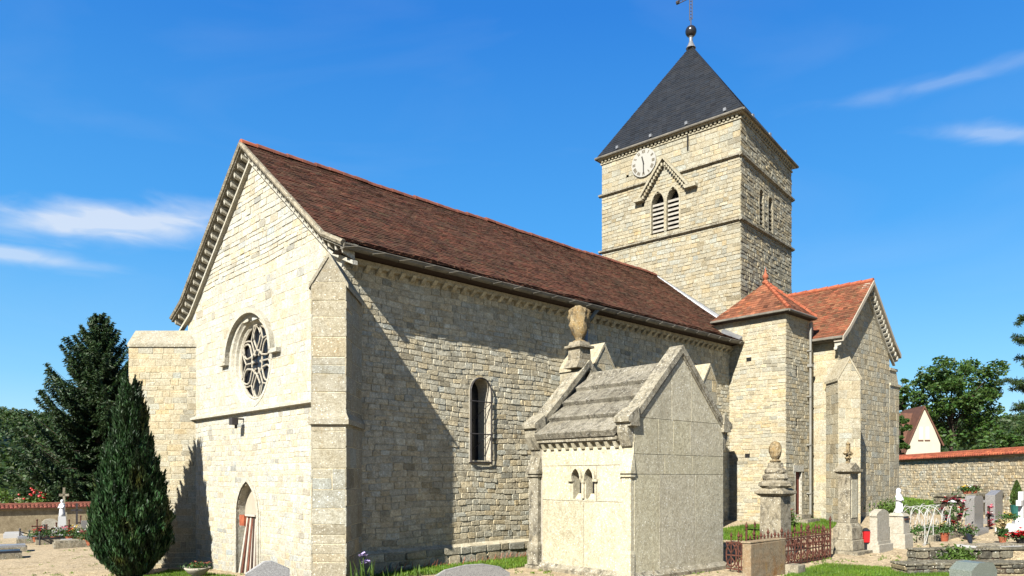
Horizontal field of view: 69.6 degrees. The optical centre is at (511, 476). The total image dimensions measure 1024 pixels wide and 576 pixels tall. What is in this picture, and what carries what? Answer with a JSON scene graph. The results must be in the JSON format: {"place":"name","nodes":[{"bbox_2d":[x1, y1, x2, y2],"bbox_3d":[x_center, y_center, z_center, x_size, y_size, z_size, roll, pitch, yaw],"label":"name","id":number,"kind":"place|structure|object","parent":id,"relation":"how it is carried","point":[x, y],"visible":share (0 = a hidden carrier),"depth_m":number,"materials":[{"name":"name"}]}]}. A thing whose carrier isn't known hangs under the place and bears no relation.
{"place":"outdoors","nodes":[
{"label":"outdoors","id":0,"kind":"place"},
{"bbox_2d":[367,555,526,575],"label":"grass","id":1,"kind":"structure","parent":0,"point":[506,563],"depth_m":16.91,"materials":[{"name":"plant"}]},
{"bbox_2d":[0,424,1017,497],"bbox_3d":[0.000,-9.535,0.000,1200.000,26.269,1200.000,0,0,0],"label":"hills","id":2,"kind":"structure","parent":0,"point":[6,487],"depth_m":177.78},
{"bbox_2d":[0,497,1023,575],"bbox_3d":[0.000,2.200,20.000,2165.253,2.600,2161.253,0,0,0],"label":"ground","id":3,"kind":"structure","parent":0,"point":[39,554],"depth_m":21.71,"materials":[{"name":"gravel"}]},
{"bbox_2d":[0,549,21,559],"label":"grave slab","id":4,"kind":"structure","parent":3,"relation":"on","point":[11,554],"depth_m":25.05,"materials":[{"name":"stone"}]},
{"bbox_2d":[3,531,23,538],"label":"grave slab","id":5,"kind":"structure","parent":3,"relation":"on","point":[10,534],"depth_m":34.77,"materials":[{"name":"white stone"}]},
{"bbox_2d":[0,543,26,551],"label":"grave slab","id":6,"kind":"structure","parent":3,"relation":"on","point":[22,547],"depth_m":27.51,"materials":[{"name":"stone"}]},
{"bbox_2d":[19,528,40,544],"bbox_3d":[-20.943,2.564,32.164,1.279,0.610,4.256,0,0,-24],"label":"chain railing","id":7,"kind":"object","parent":3,"relation":"on","point":[20,534],"visible":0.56,"depth_m":31.47,"materials":[{"name":"metal"}]},
{"bbox_2d":[6,451,65,501],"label":"background shrub","id":8,"kind":"object","parent":3,"relation":"on","point":[25,477],"visible":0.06,"depth_m":57.70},
{"bbox_2d":[16,535,56,543],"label":"grave slab","id":9,"kind":"structure","parent":3,"relation":"on","point":[21,539],"depth_m":31.38,"materials":[{"name":"stone"}]},
{"bbox_2d":[31,519,42,530],"bbox_3d":[-21.292,2.377,33.000,0.460,0.970,0.087,0,0,-30],"label":"iron cross","id":10,"kind":"object","parent":3,"relation":"on","point":[36,526],"visible":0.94,"depth_m":32.99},
{"bbox_2d":[0,502,90,533],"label":"rendered cemetery wall","id":11,"kind":"structure","parent":3,"relation":"on","point":[13,518],"depth_m":39.10,"materials":[{"name":"paint"}]},
{"bbox_2d":[0,487,91,502],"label":"rose bush","id":12,"kind":"object","parent":3,"relation":"on","point":[4,496],"visible":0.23,"depth_m":47.22,"materials":[{"name":"red plant"}]},
{"bbox_2d":[42,518,57,533],"bbox_3d":[-21.032,2.428,33.500,0.780,1.060,0.360,0,0,-35],"label":"headstone","id":13,"kind":"object","parent":3,"relation":"on","point":[51,523],"visible":0.44,"depth_m":33.43,"materials":[{"name":"stone"}]},
{"bbox_2d":[35,536,76,544],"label":"grave slab","id":14,"kind":"structure","parent":3,"relation":"on","point":[47,540],"depth_m":30.88,"materials":[{"name":"stone"}]},
{"bbox_2d":[23,527,48,541],"bbox_3d":[-19.991,2.424,30.999,0.856,0.635,1.112,0,0,0],"label":"flower pot","id":15,"kind":"object","parent":14,"relation":"on","point":[34,537],"visible":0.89,"depth_m":30.89,"materials":[{"name":"ceramic"}]},
{"bbox_2d":[33,526,56,536],"bbox_3d":[-19.780,2.413,31.218,1.170,0.650,1.168,0,0,0],"label":"flower pot","id":16,"kind":"object","parent":14,"relation":"on","point":[44,531],"visible":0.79,"depth_m":31.12,"materials":[{"name":"ceramic"}]},
{"bbox_2d":[43,524,69,536],"bbox_3d":[-19.392,2.382,31.288,0.971,0.700,0.883,0,0,0],"label":"flower pot","id":17,"kind":"object","parent":14,"relation":"on","point":[54,531],"visible":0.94,"depth_m":31.20,"materials":[{"name":"ceramic"}]},
{"bbox_2d":[49,526,70,536],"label":"flower pot","id":18,"kind":"object","parent":14,"relation":"on","point":[62,530],"visible":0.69,"depth_m":31.43,"materials":[{"name":"ceramic"}]},
{"bbox_2d":[58,516,65,535],"bbox_3d":[-20.479,2.324,33.500,0.560,1.050,0.560,0,0,-30],"label":"statue pedestal","id":19,"kind":"object","parent":3,"relation":"on","point":[61,520],"visible":0.36,"depth_m":33.36,"materials":[{"name":"white stone"}]},
{"bbox_2d":[58,499,65,516],"bbox_3d":[-20.482,1.414,33.491,0.326,0.770,0.298,0,0,20],"label":"saint statue","id":20,"kind":"object","parent":19,"relation":"on","point":[61,507],"visible":1,"depth_m":33.41,"materials":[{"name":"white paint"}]},
{"bbox_2d":[59,488,68,529],"bbox_3d":[-21.000,1.682,34.500,0.400,2.350,0.320,0,0,-30],"label":"stone cross","id":21,"kind":"object","parent":3,"relation":"on","point":[63,494],"visible":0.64,"depth_m":34.45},
{"bbox_2d":[3,312,128,502],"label":"spruce tree","id":22,"kind":"object","parent":3,"relation":"on","point":[95,371],"visible":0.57,"depth_m":48.29,"materials":[{"name":"green plant"}]},
{"bbox_2d":[57,527,78,538],"bbox_3d":[-18.619,2.406,31.030,1.124,0.628,0.957,0,0,-43],"label":"flower pot","id":23,"kind":"object","parent":3,"relation":"on","point":[67,533],"visible":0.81,"depth_m":30.91,"materials":[{"name":"ceramic"}]},
{"bbox_2d":[52,539,89,548],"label":"grave slab","id":24,"kind":"structure","parent":3,"relation":"on","point":[68,543],"depth_m":29.02,"materials":[{"name":"stone"}]},
{"bbox_2d":[74,527,86,539],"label":"flower pot","id":25,"kind":"object","parent":24,"relation":"on","point":[82,532],"visible":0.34,"depth_m":29.48,"materials":[{"name":"ceramic"}]},
{"bbox_2d":[71,503,81,534],"bbox_3d":[-19.513,2.009,33.000,0.440,1.650,0.300,0,0,-30],"label":"iron cross","id":26,"kind":"object","parent":3,"relation":"on","point":[77,510],"visible":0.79,"depth_m":32.97,"materials":[{"name":"metal"}]},
{"bbox_2d":[68,526,85,538],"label":"flower pot","id":27,"kind":"object","parent":3,"relation":"on","point":[77,532],"visible":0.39,"depth_m":30.67,"materials":[{"name":"ceramic"}]},
{"bbox_2d":[75,529,89,545],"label":"flower pot","id":28,"kind":"object","parent":3,"relation":"on","point":[87,543],"visible":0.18,"depth_m":28.66,"materials":[{"name":"ceramic"}]},
{"bbox_2d":[81,520,88,536],"bbox_3d":[-19.083,2.447,33.200,0.760,0.960,0.340,0,0,-35],"label":"headstone","id":29,"kind":"object","parent":3,"relation":"on","point":[84,523],"visible":0.21,"depth_m":33.02,"materials":[{"name":"grey stone"}]},
{"bbox_2d":[84,371,175,575],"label":"cypress","id":30,"kind":"object","parent":3,"relation":"on","point":[131,516],"visible":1,"depth_m":19.09,"materials":[{"name":"green plant"}]},
{"bbox_2d":[143,568,235,575],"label":"grass","id":31,"kind":"structure","parent":3,"relation":"on","point":[176,572],"depth_m":19.23,"materials":[{"name":"plant"}]},
{"bbox_2d":[180,561,212,575],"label":"flower bowl","id":32,"kind":"object","parent":3,"relation":"on","point":[197,569],"visible":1,"depth_m":18.46,"materials":[{"name":"stone"}]},
{"bbox_2d":[245,561,289,575],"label":"headstone","id":33,"kind":"object","parent":3,"relation":"on","point":[268,568],"visible":1,"depth_m":12.86,"materials":[{"name":"stone"}]},
{"bbox_2d":[350,551,383,575],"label":"iris plant","id":34,"kind":"object","parent":3,"relation":"on","point":[362,572],"visible":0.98,"depth_m":14.42,"materials":[{"name":"green plant"}]},
{"bbox_2d":[414,565,419,575],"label":"iris plant","id":35,"kind":"object","parent":3,"relation":"on","point":[418,569],"visible":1,"depth_m":15.60,"materials":[{"name":"green plant"}]},
{"bbox_2d":[380,552,525,573],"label":"dry stems","id":36,"kind":"object","parent":3,"relation":"on","point":[448,564],"visible":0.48,"depth_m":16.99,"materials":[{"name":"plant"}]},
{"bbox_2d":[1,523,920,575],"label":"weeds","id":37,"kind":"object","parent":3,"relation":"on","point":[824,559],"visible":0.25,"depth_m":18.33,"materials":[{"name":"green plant"}]},
{"bbox_2d":[435,564,509,575],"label":"headstone","id":38,"kind":"object","parent":3,"relation":"on","point":[477,570],"visible":1,"depth_m":12.47,"materials":[{"name":"grey stone"}]},
{"bbox_2d":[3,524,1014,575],"bbox_3d":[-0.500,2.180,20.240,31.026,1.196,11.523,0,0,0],"label":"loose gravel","id":39,"kind":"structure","parent":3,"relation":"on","point":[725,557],"depth_m":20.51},
{"bbox_2d":[0,406,1023,487],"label":"woodland","id":40,"kind":"object","parent":3,"relation":"on","point":[11,418],"visible":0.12,"depth_m":188.81,"materials":[{"name":"green plant"}]},
{"bbox_2d":[127,0,901,575],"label":"church","id":41,"kind":"structure","parent":3,"relation":"on","point":[341,374],"depth_m":19.99,"materials":[{"name":"stone"}]},
{"bbox_2d":[230,313,270,407],"bbox_3d":[-6.623,-2.970,18.997,0.315,2.440,2.440,0,0,-43],"label":"rose window","id":42,"kind":"structure","parent":41,"relation":"in","point":[250,359],"depth_m":19.28,"materials":[{"name":"stone"}]},
{"bbox_2d":[469,377,492,462],"bbox_3d":[-0.914,-1.399,18.302,0.730,2.112,0.508,0,0,-44],"label":"nave window","id":43,"kind":"structure","parent":41,"relation":"in","point":[480,393],"depth_m":18.49,"materials":[{"name":"glass"}]},
{"bbox_2d":[650,190,664,234],"bbox_3d":[6.204,-11.096,30.852,0.458,1.782,0.746,0,0,-43],"label":"belfry window","id":44,"kind":"structure","parent":41,"relation":"in","point":[657,206],"depth_m":30.94,"materials":[{"name":"stone"}]},
{"bbox_2d":[665,185,680,230],"bbox_3d":[6.731,-11.106,30.385,0.457,1.803,0.725,0,0,-44],"label":"belfry window","id":45,"kind":"structure","parent":41,"relation":"in","point":[673,200],"depth_m":30.45,"materials":[{"name":"stone"}]},
{"bbox_2d":[758,188,764,228],"bbox_3d":[10.059,-10.893,29.838,0.186,1.591,0.559,0,0,41],"label":"belfry window","id":46,"kind":"structure","parent":41,"relation":"in","point":[761,200],"depth_m":29.96,"materials":[{"name":"stone"}]},
{"bbox_2d":[767,196,773,234],"bbox_3d":[10.664,-10.867,30.521,0.186,1.540,0.580,0,0,41],"label":"belfry window","id":47,"kind":"structure","parent":41,"relation":"in","point":[770,207],"depth_m":30.65,"materials":[{"name":"stone"}]},
{"bbox_2d":[796,472,798,513],"bbox_3d":[9.802,0.560,25.502,0.470,1.480,0.075,0,0,-44],"label":"door","id":48,"kind":"structure","parent":41,"relation":"in","point":[797,473],"depth_m":25.56,"materials":[{"name":"red paint"}]},
{"bbox_2d":[522,305,732,575],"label":"tomb chapel","id":49,"kind":"structure","parent":3,"relation":"on","point":[624,471],"depth_m":15.87,"materials":[{"name":"stone"}]},
{"bbox_2d":[570,466,582,501],"bbox_3d":[1.472,0.157,15.961,0.295,0.765,0.330,0,0,-41],"label":"lancet window","id":50,"kind":"structure","parent":49,"relation":"in","point":[576,474],"depth_m":16.02,"materials":[{"name":"stone"}]},
{"bbox_2d":[583,466,595,501],"bbox_3d":[1.724,0.157,15.677,0.295,0.765,0.330,0,0,-41],"label":"lancet window","id":51,"kind":"structure","parent":49,"relation":"in","point":[588,475],"depth_m":15.74,"materials":[{"name":"stone"}]},
{"bbox_2d":[741,538,785,575],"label":"headstone","id":52,"kind":"structure","parent":3,"relation":"on","point":[763,557],"depth_m":15.30,"materials":[{"name":"beige stone"}]},
{"bbox_2d":[754,441,796,558],"bbox_3d":[6.631,0.622,18.491,0.764,3.040,0.811,0,0,-44],"label":"pedestal monument","id":53,"kind":"object","parent":3,"relation":"on","point":[774,492],"visible":0.74,"depth_m":18.31,"materials":[{"name":"stone"}]},
{"bbox_2d":[725,516,831,572],"bbox_3d":[5.761,1.535,18.117,3.977,1.130,2.431,0,0,-41],"label":"grave fence","id":54,"kind":"object","parent":3,"relation":"on","point":[808,543],"visible":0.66,"depth_m":17.51,"materials":[{"name":"metal"}]},
{"bbox_2d":[723,517,836,540],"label":"grass","id":55,"kind":"structure","parent":3,"relation":"on","point":[729,530],"depth_m":23.39,"materials":[{"name":"plant"}]},
{"bbox_2d":[785,563,804,574],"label":"kerb stone","id":56,"kind":"object","parent":3,"relation":"on","point":[794,568],"visible":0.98,"depth_m":15.72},
{"bbox_2d":[791,510,801,525],"bbox_3d":[9.087,1.402,24.262,0.937,0.983,0.816,0,0,-23],"label":"dry shrub","id":57,"kind":"object","parent":3,"relation":"on","point":[793,518],"visible":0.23,"depth_m":24.22,"materials":[{"name":"green plant"}]},
{"bbox_2d":[826,442,872,555],"bbox_3d":[8.950,0.580,19.600,1.160,3.040,1.000,0,0,-41],"label":"stele monument","id":58,"kind":"object","parent":3,"relation":"on","point":[847,539],"visible":0.95,"depth_m":19.41,"materials":[{"name":"stone"}]},
{"bbox_2d":[862,528,869,549],"bbox_3d":[9.420,1.680,19.600,0.180,0.640,0.180,0,0,0],"label":"grave lantern","id":59,"kind":"object","parent":3,"relation":"on","point":[866,534],"visible":0.71,"depth_m":19.53,"materials":[{"name":"red plastic"}]},
{"bbox_2d":[867,509,892,552],"bbox_3d":[9.860,1.474,19.750,0.900,1.230,0.360,0,0,-41],"label":"headstone","id":60,"kind":"object","parent":3,"relation":"on","point":[880,542],"visible":0.9,"depth_m":19.55,"materials":[{"name":"stone"}]},
{"bbox_2d":[889,513,912,548],"bbox_3d":[10.720,1.521,20.400,0.599,1.040,0.559,0,0,-41],"label":"statue pedestal","id":61,"kind":"object","parent":3,"relation":"on","point":[900,536],"visible":0.66,"depth_m":20.21,"materials":[{"name":"stone"}]},
{"bbox_2d":[894,488,903,512],"bbox_3d":[10.726,0.655,20.384,0.255,0.691,0.230,0,0,-20],"label":"madonna statue","id":62,"kind":"object","parent":61,"relation":"on","point":[899,504],"visible":1,"depth_m":20.33,"materials":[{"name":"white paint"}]},
{"bbox_2d":[864,495,939,514],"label":"wild plants","id":63,"kind":"object","parent":3,"relation":"on","point":[889,507],"visible":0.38,"depth_m":28.10,"materials":[{"name":"green plant"}]},
{"bbox_2d":[899,414,910,454],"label":"leafy tree","id":64,"kind":"object","parent":3,"relation":"on","point":[903,445],"visible":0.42,"depth_m":57.33,"materials":[{"name":"green plant"}]},
{"bbox_2d":[899,378,912,434],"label":"leafy tree","id":65,"kind":"object","parent":3,"relation":"on","point":[903,400],"visible":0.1,"depth_m":63.35,"materials":[{"name":"green plant"}]},
{"bbox_2d":[902,496,935,507],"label":"grass","id":66,"kind":"structure","parent":3,"relation":"on","point":[912,499],"depth_m":34.94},
{"bbox_2d":[899,405,943,453],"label":"gabled house","id":67,"kind":"structure","parent":3,"relation":"on","point":[922,436],"depth_m":117.63,"materials":[{"name":"white paint"}]},
{"bbox_2d":[918,426,923,440],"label":"window","id":68,"kind":"structure","parent":67,"relation":"in","point":[920,428],"depth_m":117.63,"materials":[{"name":"white stone"}]},
{"bbox_2d":[925,426,929,440],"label":"window","id":69,"kind":"structure","parent":67,"relation":"in","point":[927,428],"depth_m":117.49,"materials":[{"name":"white stone"}]},
{"bbox_2d":[910,520,962,543],"bbox_3d":[12.390,1.639,21.944,4.757,0.638,1.439,0,0,-42],"label":"stone kerb grave","id":70,"kind":"object","parent":3,"relation":"on","point":[918,534],"visible":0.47,"depth_m":21.29,"materials":[{"name":"soil"}]},
{"bbox_2d":[893,504,964,545],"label":"wire grave arches","id":71,"kind":"structure","parent":70,"relation":"on","point":[931,517],"depth_m":21.55,"materials":[{"name":"white paint"}]},
{"bbox_2d":[929,492,974,533],"bbox_3d":[13.114,1.210,21.999,1.404,1.543,0.359,0,0,0],"label":"flower wreath","id":72,"kind":"object","parent":70,"relation":"on","point":[953,519],"visible":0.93,"depth_m":21.96,"materials":[{"name":"plant"}]},
{"bbox_2d":[935,521,955,541],"bbox_3d":[12.097,1.574,20.485,0.531,0.679,0.529,0,0,-31],"label":"flower pot","id":73,"kind":"object","parent":3,"relation":"on","point":[944,528],"visible":1,"depth_m":20.44,"materials":[{"name":"red ceramic"}]},
{"bbox_2d":[899,355,1010,450],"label":"leafy tree","id":74,"kind":"object","parent":3,"relation":"on","point":[969,405],"visible":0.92,"depth_m":125.57,"materials":[{"name":"green plant"}]},
{"bbox_2d":[890,560,1023,574],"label":"mossy kerb","id":75,"kind":"structure","parent":3,"relation":"on","point":[1001,566],"depth_m":15.87,"materials":[{"name":"stone"}]},
{"bbox_2d":[932,540,981,559],"bbox_3d":[10.045,1.825,16.625,1.259,0.816,0.442,0,0,0],"label":"wall weed","id":76,"kind":"object","parent":3,"relation":"on","point":[962,553],"depth_m":16.61,"materials":[{"name":"green plant"}]},
{"bbox_2d":[899,446,1023,511],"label":"rubble cemetery wall","id":77,"kind":"structure","parent":3,"relation":"on","point":[924,476],"depth_m":32.83,"materials":[{"name":"beige stone"}]},
{"bbox_2d":[907,546,1023,560],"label":"mossy retaining wall","id":78,"kind":"structure","parent":3,"relation":"on","point":[987,553],"depth_m":17.00,"materials":[{"name":"stone"}]},
{"bbox_2d":[930,492,1003,514],"bbox_3d":[17.927,1.115,28.942,3.460,0.940,1.570,0,0,-41],"label":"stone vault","id":79,"kind":"object","parent":3,"relation":"on","point":[938,497],"visible":0.27,"depth_m":28.13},
{"bbox_2d":[954,485,973,493],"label":"flower pot","id":80,"kind":"object","parent":79,"relation":"on","point":[965,489],"visible":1,"depth_m":27.77,"materials":[{"name":"ceramic"}]},
{"bbox_2d":[965,484,975,493],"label":"flower pot","id":81,"kind":"object","parent":79,"relation":"on","point":[970,492],"visible":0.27,"depth_m":28.34,"materials":[{"name":"ceramic"}]},
{"bbox_2d":[973,485,982,492],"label":"flower pot","id":82,"kind":"object","parent":79,"relation":"on","point":[977,489],"visible":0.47,"depth_m":28.75,"materials":[{"name":"ceramic"}]},
{"bbox_2d":[959,524,979,539],"bbox_3d":[13.359,1.613,21.609,0.694,0.478,0.703,0,0,43],"label":"flower pot","id":83,"kind":"object","parent":3,"relation":"on","point":[969,530],"visible":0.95,"depth_m":21.55,"materials":[{"name":"black plant"}]},
{"bbox_2d":[949,560,996,575],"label":"headstone","id":84,"kind":"object","parent":3,"relation":"on","point":[966,568],"visible":1,"depth_m":14.04,"materials":[{"name":"grey stone"}]},
{"bbox_2d":[959,495,988,535],"bbox_3d":[14.350,1.219,22.850,1.060,1.280,0.500,0,0,-41],"label":"granite headstone","id":85,"kind":"object","parent":3,"relation":"on","point":[975,517],"visible":0.69,"depth_m":22.62,"materials":[{"name":"stone"}]},
{"bbox_2d":[929,541,1023,559],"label":"raised plot","id":86,"kind":"object","parent":3,"relation":"on","point":[1018,555],"visible":0.12,"depth_m":18.81,"materials":[{"name":"stone"}]},
{"bbox_2d":[956,542,1023,547],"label":"white edged grave slab","id":87,"kind":"structure","parent":86,"relation":"on","point":[975,545],"depth_m":17.84,"materials":[{"name":"stone"}]},
{"bbox_2d":[966,533,972,543],"bbox_3d":[11.281,1.530,18.153,0.140,0.260,0.118,0,0,-20],"label":"dark plaque","id":88,"kind":"object","parent":87,"relation":"on","point":[969,538],"visible":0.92,"depth_m":18.13,"materials":[{"name":"black stone"}]},
{"bbox_2d":[1005,527,1023,543],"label":"rose bouquet","id":89,"kind":"object","parent":87,"relation":"on","point":[1019,536],"visible":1,"depth_m":18.09,"materials":[{"name":"red plant"}]},
{"bbox_2d":[994,518,1008,542],"bbox_3d":[12.607,1.374,18.882,0.366,0.652,0.356,0,0,0],"label":"flower pot","id":90,"kind":"object","parent":86,"relation":"on","point":[1002,531],"visible":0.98,"depth_m":18.86,"materials":[{"name":"green plant"}]},
{"bbox_2d":[994,518,1006,528],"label":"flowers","id":91,"kind":"object","parent":90,"relation":"in","point":[996,522],"visible":0.23,"depth_m":22.47,"materials":[{"name":"beige plant"}]},
{"bbox_2d":[986,504,993,529],"bbox_3d":[15.402,1.278,23.645,0.547,0.837,0.259,0,0,-41],"label":"flower cross","id":92,"kind":"object","parent":3,"relation":"on","point":[988,516],"visible":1,"depth_m":23.66,"materials":[{"name":"plant"}]},
{"bbox_2d":[983,490,1002,524],"bbox_3d":[16.500,1.071,25.200,1.000,1.238,0.500,0,0,-42],"label":"granite headstone","id":93,"kind":"object","parent":3,"relation":"on","point":[994,498],"visible":0.52,"depth_m":24.99,"materials":[{"name":"stone"}]},
{"bbox_2d":[970,439,1023,449],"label":"leafy tree","id":94,"kind":"object","parent":3,"relation":"on","point":[1001,444],"visible":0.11,"depth_m":75.16,"materials":[{"name":"green plant"}]},
{"bbox_2d":[991,426,1023,447],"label":"leafy tree","id":95,"kind":"object","parent":3,"relation":"on","point":[1010,438],"visible":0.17,"depth_m":87.63,"materials":[{"name":"green plant"}]},
{"bbox_2d":[994,314,1023,434],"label":"pine tree","id":96,"kind":"object","parent":3,"relation":"on","point":[1017,383],"visible":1,"depth_m":45.58,"materials":[{"name":"green plant"}]},
{"bbox_2d":[995,492,1023,532],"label":"white cross","id":97,"kind":"object","parent":3,"relation":"on","point":[1016,524],"visible":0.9,"depth_m":23.21,"materials":[{"name":"stone"}]},
{"bbox_2d":[995,511,1021,522],"bbox_3d":[15.576,1.267,23.106,0.663,0.387,0.551,0,0,28],"label":"flower pot","id":98,"kind":"object","parent":97,"relation":"on","point":[1010,517],"visible":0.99,"depth_m":23.04,"materials":[{"name":"beige plant"}]},
{"bbox_2d":[1009,480,1021,520],"bbox_3d":[17.919,0.815,26.093,0.489,1.460,0.486,0,0,-36],"label":"potted conifer","id":99,"kind":"object","parent":3,"relation":"on","point":[1016,489],"visible":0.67,"depth_m":26.03,"materials":[{"name":"green plant"}]},
{"bbox_2d":[0,0,1023,417],"label":"sky","id":100,"kind":"structure","parent":0,"point":[123,123],"materials":[{"name":"blue"}]},
{"bbox_2d":[784,562,948,575],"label":"grass","id":101,"kind":"structure","parent":0,"point":[830,569],"depth_m":15.80,"materials":[{"name":"plant"}]},
{"bbox_2d":[942,500,984,519],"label":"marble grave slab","id":102,"kind":"structure","parent":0,"point":[952,501],"depth_m":26.24,"materials":[{"name":"stone"}]},
{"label":"threshold","id":103,"kind":"structure","parent":0,"visible":0},
{"bbox_2d":[238,516,248,572],"bbox_3d":[-7.037,1.810,19.306,0.402,1.582,0.059,0,0,26],"label":"plank","id":104,"kind":"object","parent":103,"relation":"on","point":[241,559],"visible":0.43,"depth_m":19.29,"materials":[{"name":"paint"}]},
{"bbox_2d":[239,515,246,525],"bbox_3d":[-7.046,1.140,19.367,0.140,0.280,0.280,0,0,-43],"label":"wooden box","id":105,"kind":"object","parent":104,"relation":"on","point":[242,520],"visible":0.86,"depth_m":19.28,"materials":[{"name":"orange wood"}]},
{"bbox_2d":[241,516,249,572],"bbox_3d":[-6.963,1.815,19.246,0.365,1.572,0.066,0,0,23],"label":"plank","id":106,"kind":"object","parent":103,"relation":"on","point":[243,560],"visible":0.67,"depth_m":19.23,"materials":[{"name":"red wood"}]},
{"bbox_2d":[243,522,249,572],"bbox_3d":[-6.893,1.820,19.189,0.311,1.562,0.073,0,0,16],"label":"plank","id":107,"kind":"object","parent":103,"relation":"on","point":[245,554],"visible":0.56,"depth_m":19.19,"materials":[{"name":"brown wood"}]},
{"bbox_2d":[244,516,251,573],"bbox_3d":[-6.845,1.810,19.103,0.259,1.582,0.074,0,0,8],"label":"plank","id":108,"kind":"object","parent":103,"relation":"on","point":[246,562],"visible":0.78,"depth_m":19.08,"materials":[{"name":"paint"}]},
{"bbox_2d":[247,517,252,571],"bbox_3d":[-6.771,1.815,19.043,0.223,1.572,0.088,0,0,-4],"label":"plank","id":109,"kind":"object","parent":103,"relation":"on","point":[248,563],"visible":0.67,"depth_m":19.02,"materials":[{"name":"red wood"}]},
{"bbox_2d":[250,517,254,569],"bbox_3d":[-6.649,1.810,18.896,0.092,1.582,0.188,0,0,22],"label":"plank","id":110,"kind":"object","parent":103,"relation":"on","point":[252,552],"visible":0.78,"depth_m":18.88,"materials":[{"name":"brown wood"}]},
{"bbox_2d":[253,517,255,567],"bbox_3d":[-6.574,1.815,18.836,0.079,1.572,0.225,0,0,4],"label":"plank","id":111,"kind":"object","parent":103,"relation":"on","point":[254,560],"visible":0.56,"depth_m":18.81,"materials":[{"name":"paint"}]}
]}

